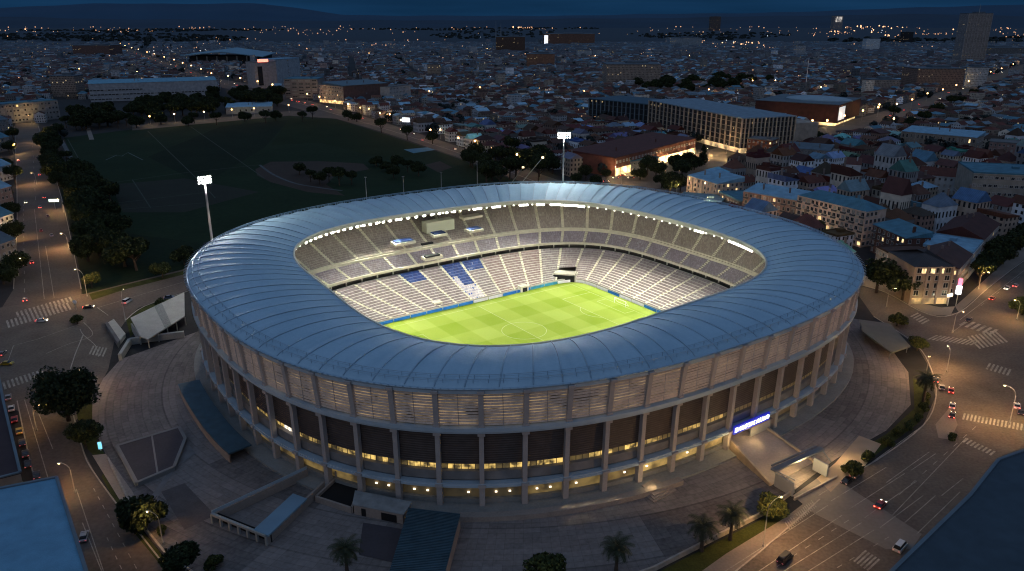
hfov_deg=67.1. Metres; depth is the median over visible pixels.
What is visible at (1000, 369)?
zebra crossing
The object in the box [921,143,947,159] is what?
house
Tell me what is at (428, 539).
corrugated canopy
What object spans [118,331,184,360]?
ramp wall
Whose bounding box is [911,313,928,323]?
zebra crossing
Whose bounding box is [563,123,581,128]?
house
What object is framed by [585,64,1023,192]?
ring street
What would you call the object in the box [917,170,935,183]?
house
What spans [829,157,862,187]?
house
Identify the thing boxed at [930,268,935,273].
window
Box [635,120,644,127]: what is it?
house
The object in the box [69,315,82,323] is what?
shrub
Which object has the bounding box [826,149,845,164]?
house
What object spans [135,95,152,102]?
broadleaf tree
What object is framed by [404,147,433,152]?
blue court
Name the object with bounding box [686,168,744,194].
apartment house
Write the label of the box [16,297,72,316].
zebra crossing
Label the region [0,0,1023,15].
sky
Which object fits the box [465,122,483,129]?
house
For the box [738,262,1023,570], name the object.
boulevard
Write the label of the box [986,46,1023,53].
city block
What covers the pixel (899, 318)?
shrub
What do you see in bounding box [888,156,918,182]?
house
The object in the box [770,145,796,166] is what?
house
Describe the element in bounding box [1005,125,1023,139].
house
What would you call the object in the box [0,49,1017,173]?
town foliage
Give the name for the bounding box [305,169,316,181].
broadleaf tree
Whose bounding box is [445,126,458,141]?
house
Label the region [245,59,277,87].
sign tower
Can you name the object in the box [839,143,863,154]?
house
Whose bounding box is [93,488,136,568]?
lane marking
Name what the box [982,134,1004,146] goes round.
house
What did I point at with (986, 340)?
zebra crossing
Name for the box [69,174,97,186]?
broadleaf tree
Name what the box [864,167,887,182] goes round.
house
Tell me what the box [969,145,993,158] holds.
house
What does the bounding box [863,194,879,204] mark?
house
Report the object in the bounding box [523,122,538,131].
house
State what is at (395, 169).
broadleaf tree
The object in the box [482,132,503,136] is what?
house
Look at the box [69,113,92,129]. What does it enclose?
broadleaf tree
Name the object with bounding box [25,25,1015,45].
bright city lights
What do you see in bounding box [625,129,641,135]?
house
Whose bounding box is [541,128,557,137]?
house
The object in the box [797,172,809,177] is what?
house
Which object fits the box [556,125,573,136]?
house
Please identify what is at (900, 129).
house
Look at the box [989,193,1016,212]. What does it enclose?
house
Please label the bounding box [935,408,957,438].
traffic island
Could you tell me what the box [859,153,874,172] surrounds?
house
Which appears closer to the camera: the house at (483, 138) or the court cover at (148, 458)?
the court cover at (148, 458)
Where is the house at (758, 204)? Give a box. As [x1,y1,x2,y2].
[743,195,777,217]
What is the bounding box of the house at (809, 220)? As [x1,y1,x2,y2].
[792,209,825,233]
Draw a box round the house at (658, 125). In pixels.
[644,121,663,130]
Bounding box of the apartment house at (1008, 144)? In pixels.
[988,138,1020,153]
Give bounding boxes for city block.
[49,72,84,96]
[72,43,122,54]
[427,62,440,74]
[496,35,524,49]
[526,52,554,66]
[543,32,594,43]
[576,49,591,55]
[602,60,660,84]
[665,37,701,44]
[793,44,805,53]
[862,37,880,49]
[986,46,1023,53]
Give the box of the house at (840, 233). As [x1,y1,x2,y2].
[822,227,854,247]
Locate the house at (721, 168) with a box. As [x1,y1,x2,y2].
[706,165,729,171]
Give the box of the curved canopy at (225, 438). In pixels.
[178,379,251,462]
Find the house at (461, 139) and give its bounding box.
[455,130,472,146]
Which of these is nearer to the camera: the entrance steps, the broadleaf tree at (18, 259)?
the entrance steps
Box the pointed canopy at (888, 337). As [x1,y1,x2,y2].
[859,319,910,358]
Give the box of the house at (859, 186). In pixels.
[837,176,869,196]
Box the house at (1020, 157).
[1016,149,1023,163]
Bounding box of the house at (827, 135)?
[820,133,837,139]
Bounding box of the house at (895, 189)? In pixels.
[879,171,912,209]
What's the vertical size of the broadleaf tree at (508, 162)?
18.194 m
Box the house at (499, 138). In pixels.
[493,134,504,142]
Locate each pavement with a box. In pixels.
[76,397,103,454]
[92,454,145,524]
[702,504,809,570]
[863,275,954,314]
[955,247,1023,311]
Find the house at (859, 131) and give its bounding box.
[853,127,870,135]
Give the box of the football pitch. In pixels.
[384,282,656,344]
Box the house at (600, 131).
[587,127,608,134]
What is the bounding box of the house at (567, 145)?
[553,141,573,149]
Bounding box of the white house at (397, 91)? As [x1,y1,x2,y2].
[380,84,410,99]
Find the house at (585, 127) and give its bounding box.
[578,124,591,130]
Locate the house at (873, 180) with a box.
[866,177,880,184]
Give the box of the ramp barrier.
[105,319,125,347]
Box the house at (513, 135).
[507,132,518,137]
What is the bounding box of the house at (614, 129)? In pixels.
[606,126,619,132]
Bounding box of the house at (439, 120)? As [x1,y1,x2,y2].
[432,117,446,122]
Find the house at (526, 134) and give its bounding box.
[517,129,535,140]
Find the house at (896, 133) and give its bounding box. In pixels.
[887,129,900,136]
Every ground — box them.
[0,28,1023,570]
[59,183,202,293]
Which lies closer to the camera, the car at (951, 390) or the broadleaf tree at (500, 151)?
the car at (951, 390)
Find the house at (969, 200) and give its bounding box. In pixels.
[952,184,991,216]
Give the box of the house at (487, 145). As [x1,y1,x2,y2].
[482,140,499,151]
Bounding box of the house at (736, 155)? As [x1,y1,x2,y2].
[727,150,745,165]
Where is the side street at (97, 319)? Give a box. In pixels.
[80,269,188,343]
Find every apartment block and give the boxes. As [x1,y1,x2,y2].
[861,76,900,87]
[900,65,965,89]
[959,64,989,86]
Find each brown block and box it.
[318,84,343,103]
[322,79,387,100]
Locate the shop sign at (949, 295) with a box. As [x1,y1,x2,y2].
[947,293,952,305]
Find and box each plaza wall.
[107,457,192,570]
[639,488,794,570]
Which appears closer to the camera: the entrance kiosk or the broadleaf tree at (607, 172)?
the entrance kiosk
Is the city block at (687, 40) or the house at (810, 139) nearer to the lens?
the house at (810, 139)
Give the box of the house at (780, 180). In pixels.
[767,168,799,188]
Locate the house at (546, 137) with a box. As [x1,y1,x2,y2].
[536,135,550,139]
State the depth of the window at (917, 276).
339.87 m
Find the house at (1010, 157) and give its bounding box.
[997,149,1016,163]
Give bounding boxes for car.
[0,360,14,365]
[5,394,11,400]
[8,404,14,411]
[11,415,17,422]
[16,427,22,434]
[18,438,25,446]
[21,449,29,457]
[24,459,31,468]
[32,470,40,479]
[35,318,47,322]
[78,530,88,542]
[82,304,93,308]
[164,295,173,298]
[840,476,853,485]
[873,499,886,509]
[938,384,944,390]
[948,387,953,393]
[948,411,955,418]
[949,402,955,409]
[1013,402,1020,408]
[1017,408,1023,415]
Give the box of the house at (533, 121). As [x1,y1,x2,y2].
[527,120,540,124]
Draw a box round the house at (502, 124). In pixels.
[496,121,515,127]
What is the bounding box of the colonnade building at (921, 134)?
[901,125,985,147]
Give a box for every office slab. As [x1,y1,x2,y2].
[0,99,59,122]
[88,76,216,101]
[284,76,324,97]
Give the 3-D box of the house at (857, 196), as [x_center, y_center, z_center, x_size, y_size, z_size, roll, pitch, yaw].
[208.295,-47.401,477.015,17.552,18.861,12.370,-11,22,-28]
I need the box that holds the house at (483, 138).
[474,134,494,144]
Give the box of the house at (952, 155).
[940,148,962,160]
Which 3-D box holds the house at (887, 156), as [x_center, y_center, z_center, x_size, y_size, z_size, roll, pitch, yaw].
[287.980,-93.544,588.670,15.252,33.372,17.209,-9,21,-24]
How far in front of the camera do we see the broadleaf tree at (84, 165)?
602.77 m
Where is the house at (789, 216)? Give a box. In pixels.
[779,210,799,221]
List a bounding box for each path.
[62,140,71,157]
[86,128,93,139]
[259,165,342,190]
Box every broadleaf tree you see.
[0,140,15,153]
[0,201,20,212]
[0,219,24,236]
[0,261,18,284]
[1,158,13,164]
[1,250,30,268]
[2,165,22,184]
[4,127,18,138]
[25,365,101,421]
[33,133,52,144]
[37,150,55,160]
[39,126,57,133]
[39,153,62,166]
[39,166,48,175]
[40,140,59,149]
[42,157,64,165]
[45,131,61,137]
[46,160,64,171]
[47,170,68,185]
[52,123,64,131]
[57,150,72,159]
[59,115,69,127]
[62,190,93,212]
[62,419,103,448]
[63,157,80,163]
[63,183,94,196]
[65,104,84,114]
[68,170,99,183]
[68,233,103,261]
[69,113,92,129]
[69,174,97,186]
[69,206,94,220]
[69,217,106,250]
[72,108,93,128]
[74,160,95,170]
[80,271,101,287]
[83,170,102,178]
[84,228,107,255]
[88,178,108,188]
[90,102,99,107]
[90,109,104,125]
[95,111,115,126]
[95,181,119,200]
[99,103,115,111]
[99,200,120,212]
[99,229,128,247]
[100,237,141,266]
[102,212,132,230]
[114,236,149,270]
[114,493,168,534]
[126,101,138,114]
[127,115,144,127]
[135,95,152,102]
[135,103,147,116]
[144,106,158,118]
[146,100,164,110]
[148,109,164,118]
[148,261,170,277]
[153,113,167,123]
[154,95,166,101]
[158,540,200,570]
[160,92,172,102]
[165,103,180,118]
[168,97,178,110]
[169,245,194,264]
[172,98,186,115]
[181,116,193,125]
[184,97,197,111]
[187,99,203,112]
[188,112,198,122]
[189,92,202,97]
[202,102,216,115]
[203,97,220,107]
[206,85,219,91]
[206,91,219,97]
[210,112,221,124]
[217,96,230,110]
[224,100,236,106]
[228,88,236,96]
[236,85,248,90]
[238,90,253,101]
[238,111,251,121]
[258,110,270,122]
[266,85,278,93]
[269,93,282,105]
[270,110,282,120]
[274,85,286,94]
[292,162,305,174]
[297,111,306,121]
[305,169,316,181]
[306,106,317,118]
[311,171,327,184]
[322,166,333,181]
[330,166,345,185]
[342,110,351,120]
[345,170,356,184]
[349,112,361,121]
[368,156,382,165]
[374,118,386,132]
[379,161,392,169]
[385,165,400,177]
[390,155,404,165]
[400,126,412,139]
[401,160,412,171]
[410,161,426,175]
[425,131,438,143]
[460,148,474,165]
[463,150,479,167]
[467,141,485,153]
[475,159,487,172]
[475,161,495,182]
[481,159,502,180]
[487,147,503,160]
[493,146,511,159]
[493,165,507,184]
[500,157,519,179]
[503,135,520,147]
[505,147,518,156]
[506,155,527,176]
[515,148,526,158]
[521,148,541,162]
[522,551,566,570]
[528,159,550,181]
[529,154,548,176]
[532,144,546,148]
[536,147,554,155]
[547,155,561,173]
[569,173,582,183]
[578,164,592,179]
[589,175,601,183]
[601,169,611,179]
[630,168,647,179]
[635,80,643,84]
[638,155,657,174]
[641,81,651,87]
[647,160,667,174]
[650,79,663,88]
[653,171,668,187]
[660,175,680,193]
[664,77,675,83]
[664,82,672,87]
[667,154,685,165]
[667,171,677,175]
[671,174,686,191]
[672,159,692,173]
[682,79,692,84]
[682,83,694,90]
[682,152,695,158]
[686,156,703,169]
[687,74,698,80]
[708,76,719,84]
[715,71,725,76]
[717,81,727,86]
[727,77,739,85]
[736,72,747,78]
[756,491,789,518]
[765,74,774,80]
[817,131,825,136]
[862,257,902,292]
[885,269,922,300]
[887,105,901,116]
[902,116,920,123]
[908,335,929,350]
[917,111,932,120]
[928,102,944,108]
[946,95,958,102]
[969,257,996,284]
[976,249,1006,275]
[983,237,1018,265]
[993,231,1023,250]
[1005,228,1023,238]
[1008,296,1023,314]
[1015,224,1023,230]
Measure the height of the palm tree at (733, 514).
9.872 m
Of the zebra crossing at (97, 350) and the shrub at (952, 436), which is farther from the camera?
the zebra crossing at (97, 350)
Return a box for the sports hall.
[225,102,272,113]
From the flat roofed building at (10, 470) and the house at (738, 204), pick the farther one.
the house at (738, 204)
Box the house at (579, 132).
[571,127,588,138]
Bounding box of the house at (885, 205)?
[878,202,889,211]
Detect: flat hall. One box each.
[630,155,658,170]
[680,192,724,203]
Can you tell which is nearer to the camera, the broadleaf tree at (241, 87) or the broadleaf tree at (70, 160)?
the broadleaf tree at (70, 160)
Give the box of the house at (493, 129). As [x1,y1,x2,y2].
[484,127,501,132]
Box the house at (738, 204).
[729,202,743,208]
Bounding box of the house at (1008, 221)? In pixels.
[977,205,1019,235]
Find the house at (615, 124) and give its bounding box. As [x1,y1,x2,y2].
[605,121,622,127]
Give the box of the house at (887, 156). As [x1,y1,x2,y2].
[873,140,906,171]
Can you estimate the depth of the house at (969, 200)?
459.70 m
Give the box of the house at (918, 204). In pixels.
[910,194,921,206]
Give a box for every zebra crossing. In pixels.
[2,371,42,388]
[6,303,70,327]
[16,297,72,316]
[89,346,106,355]
[785,500,816,528]
[854,550,879,570]
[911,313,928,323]
[928,335,976,344]
[959,321,997,334]
[962,413,1022,429]
[962,438,995,454]
[968,331,1007,348]
[986,363,1010,375]
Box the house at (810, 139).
[803,136,815,141]
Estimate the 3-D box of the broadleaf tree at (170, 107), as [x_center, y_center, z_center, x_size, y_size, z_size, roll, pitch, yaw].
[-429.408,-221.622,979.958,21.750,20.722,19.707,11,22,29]
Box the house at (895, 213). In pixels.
[885,204,914,223]
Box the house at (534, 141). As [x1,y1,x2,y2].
[524,137,546,146]
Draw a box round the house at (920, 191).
[911,181,931,200]
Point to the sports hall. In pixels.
(246, 107)
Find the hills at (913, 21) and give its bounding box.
[0,14,1023,27]
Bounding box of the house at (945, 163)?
[934,157,957,167]
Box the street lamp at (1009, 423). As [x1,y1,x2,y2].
[1003,385,1015,424]
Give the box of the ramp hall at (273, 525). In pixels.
[210,466,324,545]
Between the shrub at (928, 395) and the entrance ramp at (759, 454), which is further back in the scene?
the shrub at (928, 395)
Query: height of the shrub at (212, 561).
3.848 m
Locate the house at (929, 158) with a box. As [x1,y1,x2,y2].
[908,146,937,166]
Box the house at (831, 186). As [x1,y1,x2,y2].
[813,184,836,192]
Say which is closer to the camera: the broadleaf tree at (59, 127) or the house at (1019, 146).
the house at (1019, 146)
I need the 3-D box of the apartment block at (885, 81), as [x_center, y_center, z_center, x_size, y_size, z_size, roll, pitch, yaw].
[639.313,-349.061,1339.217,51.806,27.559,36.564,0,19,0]
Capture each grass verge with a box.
[89,271,184,299]
[102,473,163,561]
[126,294,184,336]
[661,516,783,570]
[874,378,929,454]
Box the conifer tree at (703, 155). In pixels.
[699,144,708,164]
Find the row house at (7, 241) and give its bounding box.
[0,231,16,260]
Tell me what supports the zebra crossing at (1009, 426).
on the boulevard
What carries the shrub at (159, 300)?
on the grass verge at (129, 320)
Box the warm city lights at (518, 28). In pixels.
[5,26,1019,97]
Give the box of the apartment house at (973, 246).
[923,233,983,278]
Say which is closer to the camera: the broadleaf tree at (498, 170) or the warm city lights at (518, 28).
the broadleaf tree at (498, 170)
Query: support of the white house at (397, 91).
on the ground at (912, 360)
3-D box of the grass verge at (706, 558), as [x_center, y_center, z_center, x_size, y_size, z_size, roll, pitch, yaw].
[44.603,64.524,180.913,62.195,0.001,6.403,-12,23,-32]
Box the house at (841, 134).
[834,131,850,139]
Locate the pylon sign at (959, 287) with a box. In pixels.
[955,278,963,305]
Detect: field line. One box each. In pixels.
[132,180,150,207]
[148,131,215,197]
[193,128,263,177]
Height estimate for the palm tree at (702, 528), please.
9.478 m
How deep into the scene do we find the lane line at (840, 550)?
184.25 m
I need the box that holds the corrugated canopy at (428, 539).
[389,508,459,570]
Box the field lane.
[132,111,336,129]
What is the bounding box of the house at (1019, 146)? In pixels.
[1014,139,1023,156]
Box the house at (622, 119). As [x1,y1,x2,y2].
[614,114,628,122]
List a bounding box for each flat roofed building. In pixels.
[0,378,21,485]
[0,475,87,570]
[889,449,1023,570]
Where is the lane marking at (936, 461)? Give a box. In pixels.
[899,426,975,494]
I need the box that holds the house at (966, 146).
[953,144,972,149]
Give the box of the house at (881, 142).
[873,138,896,147]
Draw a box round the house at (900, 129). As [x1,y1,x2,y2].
[897,125,908,131]
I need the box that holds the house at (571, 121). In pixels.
[564,117,580,123]
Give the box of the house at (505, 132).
[501,128,514,135]
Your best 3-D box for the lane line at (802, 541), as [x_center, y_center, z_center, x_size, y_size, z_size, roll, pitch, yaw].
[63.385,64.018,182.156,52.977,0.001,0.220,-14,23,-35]
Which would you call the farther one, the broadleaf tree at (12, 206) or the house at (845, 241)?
the broadleaf tree at (12, 206)
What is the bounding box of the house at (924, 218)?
[902,203,936,230]
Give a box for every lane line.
[24,400,47,476]
[34,209,44,298]
[38,413,52,448]
[76,489,103,570]
[82,523,101,570]
[725,505,827,570]
[759,515,841,570]
[784,523,860,570]
[808,530,873,570]
[831,467,885,500]
[849,473,904,508]
[864,481,916,517]
[872,428,918,461]
[880,496,922,527]
[886,452,928,482]
[892,438,965,514]
[905,496,934,521]
[917,492,959,533]
[960,271,1022,319]
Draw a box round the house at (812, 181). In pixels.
[798,173,826,189]
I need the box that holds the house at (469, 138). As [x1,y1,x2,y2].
[465,132,481,148]
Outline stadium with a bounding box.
[183,181,865,512]
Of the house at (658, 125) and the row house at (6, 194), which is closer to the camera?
the row house at (6, 194)
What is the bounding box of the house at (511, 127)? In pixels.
[503,124,514,130]
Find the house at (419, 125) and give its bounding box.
[413,116,432,132]
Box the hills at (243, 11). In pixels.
[0,3,1023,20]
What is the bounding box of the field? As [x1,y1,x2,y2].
[64,116,519,242]
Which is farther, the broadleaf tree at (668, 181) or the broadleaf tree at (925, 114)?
the broadleaf tree at (925, 114)
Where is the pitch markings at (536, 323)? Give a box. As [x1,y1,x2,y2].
[390,285,645,339]
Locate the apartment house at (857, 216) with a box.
[795,188,887,247]
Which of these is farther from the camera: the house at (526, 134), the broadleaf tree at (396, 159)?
the house at (526, 134)
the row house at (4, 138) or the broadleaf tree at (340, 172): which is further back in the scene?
the row house at (4, 138)
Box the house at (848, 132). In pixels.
[836,130,852,135]
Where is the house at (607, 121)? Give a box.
[602,120,616,124]
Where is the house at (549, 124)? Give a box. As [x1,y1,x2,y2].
[544,119,562,130]
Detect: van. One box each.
[122,298,131,303]
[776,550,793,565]
[892,538,907,553]
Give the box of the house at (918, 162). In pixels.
[907,153,927,170]
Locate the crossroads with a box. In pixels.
[0,294,124,423]
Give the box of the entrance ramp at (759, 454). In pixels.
[729,427,813,485]
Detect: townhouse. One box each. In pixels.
[747,135,778,149]
[790,141,834,154]
[846,157,861,171]
[920,164,956,194]
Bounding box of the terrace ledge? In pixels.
[459,477,683,521]
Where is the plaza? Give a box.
[92,252,910,570]
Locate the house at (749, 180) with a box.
[741,173,754,189]
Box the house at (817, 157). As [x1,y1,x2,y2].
[809,151,830,167]
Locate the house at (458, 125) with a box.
[453,122,466,128]
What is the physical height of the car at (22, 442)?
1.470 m
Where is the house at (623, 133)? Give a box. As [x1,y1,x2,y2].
[609,131,627,137]
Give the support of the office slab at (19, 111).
on the ground at (912, 360)
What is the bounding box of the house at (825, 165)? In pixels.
[810,158,830,176]
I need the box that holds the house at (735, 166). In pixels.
[723,156,745,174]
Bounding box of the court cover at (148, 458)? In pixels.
[115,426,186,486]
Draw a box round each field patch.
[149,120,287,181]
[271,118,429,159]
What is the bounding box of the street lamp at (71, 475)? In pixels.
[57,462,75,492]
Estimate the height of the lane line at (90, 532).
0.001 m
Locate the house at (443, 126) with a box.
[436,122,452,133]
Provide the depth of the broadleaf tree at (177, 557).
170.60 m
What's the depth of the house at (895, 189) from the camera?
464.97 m
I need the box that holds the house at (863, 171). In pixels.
[861,167,884,178]
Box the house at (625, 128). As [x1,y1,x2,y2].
[619,126,633,130]
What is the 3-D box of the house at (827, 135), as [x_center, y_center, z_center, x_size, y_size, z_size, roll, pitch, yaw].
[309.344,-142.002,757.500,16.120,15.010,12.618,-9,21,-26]
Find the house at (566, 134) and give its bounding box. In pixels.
[559,131,571,137]
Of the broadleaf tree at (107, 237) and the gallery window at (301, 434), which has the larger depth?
the broadleaf tree at (107, 237)
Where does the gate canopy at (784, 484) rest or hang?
on the ground at (912, 360)
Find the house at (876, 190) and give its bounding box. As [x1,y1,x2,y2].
[872,183,883,198]
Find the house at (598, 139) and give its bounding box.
[593,135,605,142]
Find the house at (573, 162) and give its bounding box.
[561,150,582,176]
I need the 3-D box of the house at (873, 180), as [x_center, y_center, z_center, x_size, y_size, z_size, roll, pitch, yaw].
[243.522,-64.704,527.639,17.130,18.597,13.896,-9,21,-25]
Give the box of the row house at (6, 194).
[0,180,13,203]
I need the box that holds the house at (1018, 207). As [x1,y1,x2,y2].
[1011,194,1023,224]
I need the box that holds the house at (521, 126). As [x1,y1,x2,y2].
[515,124,526,130]
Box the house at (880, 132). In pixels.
[870,126,890,137]
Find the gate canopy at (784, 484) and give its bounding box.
[770,445,837,500]
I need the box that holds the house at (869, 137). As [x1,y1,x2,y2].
[860,134,879,140]
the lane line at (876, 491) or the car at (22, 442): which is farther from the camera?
the car at (22, 442)
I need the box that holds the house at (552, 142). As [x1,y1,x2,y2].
[547,138,565,146]
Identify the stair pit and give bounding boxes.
[315,471,358,512]
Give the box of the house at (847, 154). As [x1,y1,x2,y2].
[843,150,860,156]
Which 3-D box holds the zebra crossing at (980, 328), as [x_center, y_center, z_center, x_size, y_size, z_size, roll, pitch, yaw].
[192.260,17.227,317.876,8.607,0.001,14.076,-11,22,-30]
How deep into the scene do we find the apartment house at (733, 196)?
515.36 m
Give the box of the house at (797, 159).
[789,151,814,167]
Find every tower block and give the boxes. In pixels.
[709,16,720,30]
[830,16,843,29]
[899,31,913,42]
[952,5,993,60]
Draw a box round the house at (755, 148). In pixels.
[746,143,767,152]
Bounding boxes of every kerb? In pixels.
[13,141,17,288]
[17,401,32,471]
[38,127,81,288]
[70,335,160,558]
[300,103,537,182]
[735,499,819,570]
[844,317,936,476]
[862,261,1022,316]
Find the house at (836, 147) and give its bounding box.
[833,140,842,150]
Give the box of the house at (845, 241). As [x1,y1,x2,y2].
[837,237,855,253]
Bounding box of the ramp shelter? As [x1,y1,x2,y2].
[131,292,186,347]
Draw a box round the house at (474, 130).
[470,126,482,132]
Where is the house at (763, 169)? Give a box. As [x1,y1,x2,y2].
[755,162,781,183]
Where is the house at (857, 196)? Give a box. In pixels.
[850,193,863,199]
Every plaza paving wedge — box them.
[152,443,195,498]
[162,483,210,529]
[359,523,401,561]
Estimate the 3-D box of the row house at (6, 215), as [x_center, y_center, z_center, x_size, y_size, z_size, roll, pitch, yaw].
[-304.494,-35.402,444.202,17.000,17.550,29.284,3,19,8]
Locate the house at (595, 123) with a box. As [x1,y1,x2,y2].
[587,121,604,125]
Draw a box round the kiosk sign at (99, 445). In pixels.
[97,441,102,450]
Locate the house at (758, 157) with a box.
[745,149,769,177]
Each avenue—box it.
[3,123,162,570]
[122,48,613,185]
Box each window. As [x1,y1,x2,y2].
[262,410,280,424]
[280,422,303,436]
[303,434,331,447]
[331,444,363,456]
[364,453,393,462]
[401,460,435,466]
[442,463,478,468]
[484,462,521,468]
[528,457,562,465]
[569,451,599,460]
[600,443,634,454]
[635,434,666,446]
[667,424,695,437]
[696,414,722,427]
[723,404,747,416]
[747,394,769,406]
[770,384,789,396]
[912,290,918,295]
[915,275,921,280]
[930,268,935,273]
[941,290,946,295]
[943,275,949,280]
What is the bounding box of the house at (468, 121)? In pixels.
[464,118,476,123]
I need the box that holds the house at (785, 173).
[783,170,798,178]
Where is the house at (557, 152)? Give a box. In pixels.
[551,149,567,155]
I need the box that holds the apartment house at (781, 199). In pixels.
[742,182,810,215]
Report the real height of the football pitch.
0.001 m
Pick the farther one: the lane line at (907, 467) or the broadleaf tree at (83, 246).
the broadleaf tree at (83, 246)
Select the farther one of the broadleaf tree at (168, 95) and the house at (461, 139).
the broadleaf tree at (168, 95)
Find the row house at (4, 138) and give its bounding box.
[0,132,9,151]
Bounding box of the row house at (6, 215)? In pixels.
[0,206,14,224]
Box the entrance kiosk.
[352,490,411,523]
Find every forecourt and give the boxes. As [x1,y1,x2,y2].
[793,479,920,548]
[817,436,880,491]
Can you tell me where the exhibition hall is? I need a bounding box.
[755,94,860,125]
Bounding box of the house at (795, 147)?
[775,141,800,152]
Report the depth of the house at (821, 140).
694.47 m
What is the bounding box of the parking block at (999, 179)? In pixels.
[952,161,1023,197]
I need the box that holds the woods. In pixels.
[0,27,1023,69]
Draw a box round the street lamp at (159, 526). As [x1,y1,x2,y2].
[145,510,163,544]
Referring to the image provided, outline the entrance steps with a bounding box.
[642,479,676,502]
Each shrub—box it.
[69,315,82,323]
[154,297,164,305]
[155,524,166,536]
[203,554,224,570]
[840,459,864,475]
[861,449,875,461]
[879,436,895,446]
[888,312,908,325]
[891,426,904,435]
[902,420,913,430]
[914,412,923,421]
[918,402,929,411]
[922,392,930,400]
[948,432,956,440]
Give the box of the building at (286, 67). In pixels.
[261,57,300,86]
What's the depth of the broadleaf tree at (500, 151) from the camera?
655.77 m
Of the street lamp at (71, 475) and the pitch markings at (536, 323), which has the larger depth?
the pitch markings at (536, 323)
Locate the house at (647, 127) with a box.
[639,124,658,131]
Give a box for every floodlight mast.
[197,175,213,240]
[557,132,570,182]
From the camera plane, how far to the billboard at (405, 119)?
912.16 m
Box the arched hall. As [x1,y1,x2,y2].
[180,47,274,62]
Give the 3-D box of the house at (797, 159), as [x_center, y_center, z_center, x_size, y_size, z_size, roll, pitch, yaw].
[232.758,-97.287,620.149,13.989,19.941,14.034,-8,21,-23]
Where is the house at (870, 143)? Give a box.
[855,138,873,147]
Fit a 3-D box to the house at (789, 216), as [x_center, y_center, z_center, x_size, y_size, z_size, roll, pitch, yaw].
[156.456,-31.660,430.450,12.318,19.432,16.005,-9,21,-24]
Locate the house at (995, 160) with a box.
[982,157,1001,162]
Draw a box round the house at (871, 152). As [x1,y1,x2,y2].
[861,148,876,155]
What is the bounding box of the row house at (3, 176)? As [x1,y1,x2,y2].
[0,159,12,181]
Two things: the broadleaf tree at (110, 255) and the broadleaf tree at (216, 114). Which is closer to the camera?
the broadleaf tree at (110, 255)
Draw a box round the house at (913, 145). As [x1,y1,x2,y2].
[900,140,921,150]
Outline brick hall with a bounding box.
[568,132,695,176]
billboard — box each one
[48,199,58,208]
[402,117,409,121]
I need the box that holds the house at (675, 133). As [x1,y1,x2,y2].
[667,131,687,134]
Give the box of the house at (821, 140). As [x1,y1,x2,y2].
[810,135,834,143]
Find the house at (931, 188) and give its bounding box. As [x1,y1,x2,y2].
[911,178,938,197]
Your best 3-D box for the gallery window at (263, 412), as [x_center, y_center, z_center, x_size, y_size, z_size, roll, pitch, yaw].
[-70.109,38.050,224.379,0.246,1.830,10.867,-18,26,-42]
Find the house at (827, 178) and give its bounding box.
[812,169,829,185]
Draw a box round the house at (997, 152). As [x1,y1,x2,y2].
[991,147,1009,157]
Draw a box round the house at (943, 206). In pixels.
[921,189,957,232]
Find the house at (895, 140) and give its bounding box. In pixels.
[877,134,900,143]
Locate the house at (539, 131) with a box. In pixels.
[535,126,547,135]
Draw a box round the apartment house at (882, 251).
[875,244,923,261]
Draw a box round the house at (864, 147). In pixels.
[852,143,871,151]
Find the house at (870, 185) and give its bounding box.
[868,181,878,195]
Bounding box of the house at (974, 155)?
[962,148,988,161]
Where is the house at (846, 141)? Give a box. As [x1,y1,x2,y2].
[840,136,865,147]
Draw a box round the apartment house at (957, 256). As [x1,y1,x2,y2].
[923,241,972,294]
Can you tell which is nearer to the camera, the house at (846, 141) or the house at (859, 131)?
the house at (846, 141)
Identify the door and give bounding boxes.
[361,508,365,516]
[381,512,396,522]
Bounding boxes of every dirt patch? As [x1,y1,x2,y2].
[116,178,255,211]
[255,161,367,195]
[426,161,451,171]
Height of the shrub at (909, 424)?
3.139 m
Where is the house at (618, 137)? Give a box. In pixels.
[614,134,625,139]
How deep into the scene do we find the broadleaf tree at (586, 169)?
607.77 m
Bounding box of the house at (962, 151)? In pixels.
[946,146,967,154]
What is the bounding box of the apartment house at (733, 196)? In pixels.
[719,190,743,205]
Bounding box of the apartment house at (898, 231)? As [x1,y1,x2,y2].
[869,218,933,253]
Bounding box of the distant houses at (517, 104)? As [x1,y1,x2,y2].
[0,38,1023,137]
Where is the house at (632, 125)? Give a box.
[621,121,635,128]
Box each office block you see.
[588,95,655,122]
[647,98,818,152]
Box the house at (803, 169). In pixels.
[796,163,813,173]
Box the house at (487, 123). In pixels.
[479,117,495,129]
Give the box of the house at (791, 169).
[782,165,799,174]
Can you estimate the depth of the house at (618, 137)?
734.56 m
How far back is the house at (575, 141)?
730.44 m
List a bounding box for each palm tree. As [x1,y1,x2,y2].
[327,534,363,570]
[600,531,634,570]
[686,513,721,551]
[715,500,749,540]
[915,370,942,401]
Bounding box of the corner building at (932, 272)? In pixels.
[883,245,954,304]
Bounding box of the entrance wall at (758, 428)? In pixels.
[749,417,772,436]
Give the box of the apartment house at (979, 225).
[936,212,1000,251]
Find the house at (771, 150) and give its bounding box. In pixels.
[767,143,781,156]
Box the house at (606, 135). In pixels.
[600,132,613,138]
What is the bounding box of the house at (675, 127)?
[667,124,684,132]
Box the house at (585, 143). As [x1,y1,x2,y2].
[578,139,597,146]
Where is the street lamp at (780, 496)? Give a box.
[762,495,782,546]
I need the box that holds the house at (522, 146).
[516,144,531,150]
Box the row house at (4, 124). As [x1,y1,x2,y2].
[0,115,9,130]
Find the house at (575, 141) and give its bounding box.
[569,137,585,147]
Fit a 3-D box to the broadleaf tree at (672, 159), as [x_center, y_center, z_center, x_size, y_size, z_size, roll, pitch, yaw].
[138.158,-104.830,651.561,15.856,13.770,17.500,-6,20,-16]
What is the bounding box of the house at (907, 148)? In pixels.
[903,144,912,152]

